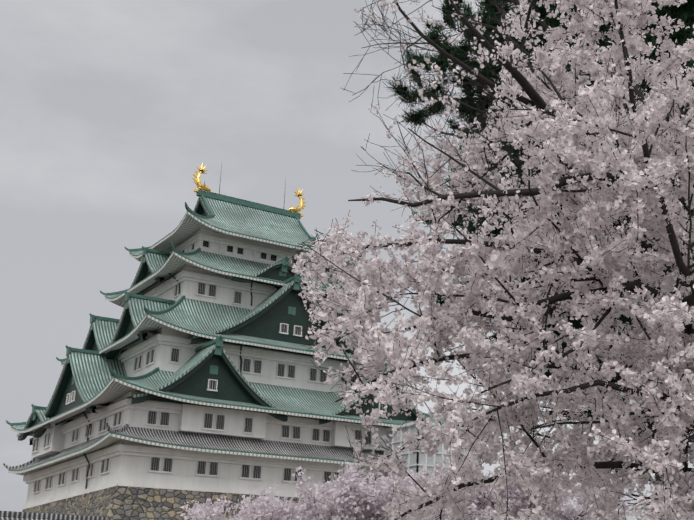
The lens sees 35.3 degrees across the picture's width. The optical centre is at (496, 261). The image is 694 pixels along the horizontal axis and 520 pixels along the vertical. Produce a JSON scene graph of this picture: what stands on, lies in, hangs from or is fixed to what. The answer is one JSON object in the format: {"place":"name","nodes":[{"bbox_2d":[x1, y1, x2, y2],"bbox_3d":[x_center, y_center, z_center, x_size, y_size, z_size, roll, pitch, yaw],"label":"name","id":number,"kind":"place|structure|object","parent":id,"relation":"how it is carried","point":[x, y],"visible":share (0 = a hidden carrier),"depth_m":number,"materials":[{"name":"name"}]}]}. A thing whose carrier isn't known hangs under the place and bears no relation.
{"place":"outdoors","nodes":[
{"label":"outdoors","id":0,"kind":"place"},
{"bbox_2d":[0,511,104,519],"bbox_3d":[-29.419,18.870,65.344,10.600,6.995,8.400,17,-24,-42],"label":"tiled roof","id":1,"kind":"structure","parent":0,"point":[8,515],"depth_m":66.97,"materials":[{"name":"tile"}]},
{"bbox_2d":[0,0,693,519],"label":"sky","id":2,"kind":"structure","parent":0,"point":[110,110],"materials":[{"name":"grey"}]},
{"label":"ground","id":3,"kind":"structure","parent":0,"visible":0},
{"bbox_2d":[22,484,324,519],"bbox_3d":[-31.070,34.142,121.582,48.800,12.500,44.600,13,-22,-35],"label":"stone base","id":4,"kind":"object","parent":3,"relation":"on","point":[117,502],"visible":0.39,"depth_m":103.02,"materials":[{"name":"grey stone"}]},
{"bbox_2d":[23,481,324,508],"bbox_3d":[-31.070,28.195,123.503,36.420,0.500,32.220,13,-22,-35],"label":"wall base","id":5,"kind":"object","parent":4,"relation":"on","point":[162,486],"depth_m":106.61,"materials":[{"name":"stone"}]},
{"bbox_2d":[3,189,462,503],"bbox_3d":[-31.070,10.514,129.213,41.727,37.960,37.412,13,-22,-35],"label":"castle","id":6,"kind":"structure","parent":4,"relation":"on","point":[193,365],"depth_m":115.93,"materials":[{"name":"paint"}]},
{"bbox_2d":[192,163,210,192],"bbox_3d":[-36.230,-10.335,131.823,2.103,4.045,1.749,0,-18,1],"label":"roof ornament","id":7,"kind":"object","parent":6,"relation":"on","point":[197,181],"visible":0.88,"depth_m":131.21,"materials":[{"name":"gold metal"}]},
{"bbox_2d":[288,188,306,216],"bbox_3d":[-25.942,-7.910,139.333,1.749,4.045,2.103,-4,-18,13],"label":"roof ornament","id":8,"kind":"object","parent":6,"relation":"on","point":[299,194],"visible":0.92,"depth_m":139.26,"materials":[{"name":"gold metal"}]},
{"bbox_2d":[179,485,313,519],"bbox_3d":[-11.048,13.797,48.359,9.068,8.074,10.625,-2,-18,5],"label":"cherry tree","id":9,"kind":"object","parent":3,"relation":"on","point":[198,513],"visible":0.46,"depth_m":47.76,"materials":[{"name":"pink plant"}]},
{"bbox_2d":[235,447,425,519],"bbox_3d":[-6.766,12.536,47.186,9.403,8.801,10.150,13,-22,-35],"label":"cherry tree","id":10,"kind":"object","parent":3,"relation":"on","point":[351,510],"visible":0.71,"depth_m":45.95,"materials":[{"name":"pink plant"}]},
{"bbox_2d":[320,456,492,519],"bbox_3d":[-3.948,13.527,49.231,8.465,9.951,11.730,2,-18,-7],"label":"cherry tree","id":11,"kind":"object","parent":3,"relation":"on","point":[472,507],"visible":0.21,"depth_m":45.95,"materials":[{"name":"pink plant"}]},
{"bbox_2d":[383,421,467,491],"bbox_3d":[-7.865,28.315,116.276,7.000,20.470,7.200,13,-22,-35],"label":"elevator tower","id":12,"kind":"structure","parent":3,"relation":"on","point":[417,460],"depth_m":115.68,"materials":[{"name":"white metal"}]},
{"bbox_2d":[283,0,693,519],"bbox_3d":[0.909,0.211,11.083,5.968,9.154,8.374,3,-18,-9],"label":"cherry tree","id":13,"kind":"object","parent":3,"relation":"on","point":[634,159],"visible":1,"depth_m":8.66,"materials":[{"name":"pink plant"}]},
{"bbox_2d":[385,0,693,517],"bbox_3d":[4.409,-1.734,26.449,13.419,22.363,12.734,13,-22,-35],"label":"pine tree","id":14,"kind":"object","parent":3,"relation":"on","point":[684,12],"visible":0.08,"depth_m":25.35,"materials":[{"name":"green plant"}]},
{"bbox_2d":[438,462,652,519],"bbox_3d":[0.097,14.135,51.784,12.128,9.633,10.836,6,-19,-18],"label":"cherry tree","id":15,"kind":"object","parent":3,"relation":"on","point":[562,510],"visible":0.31,"depth_m":50.20,"materials":[{"name":"pink plant"}]}
]}

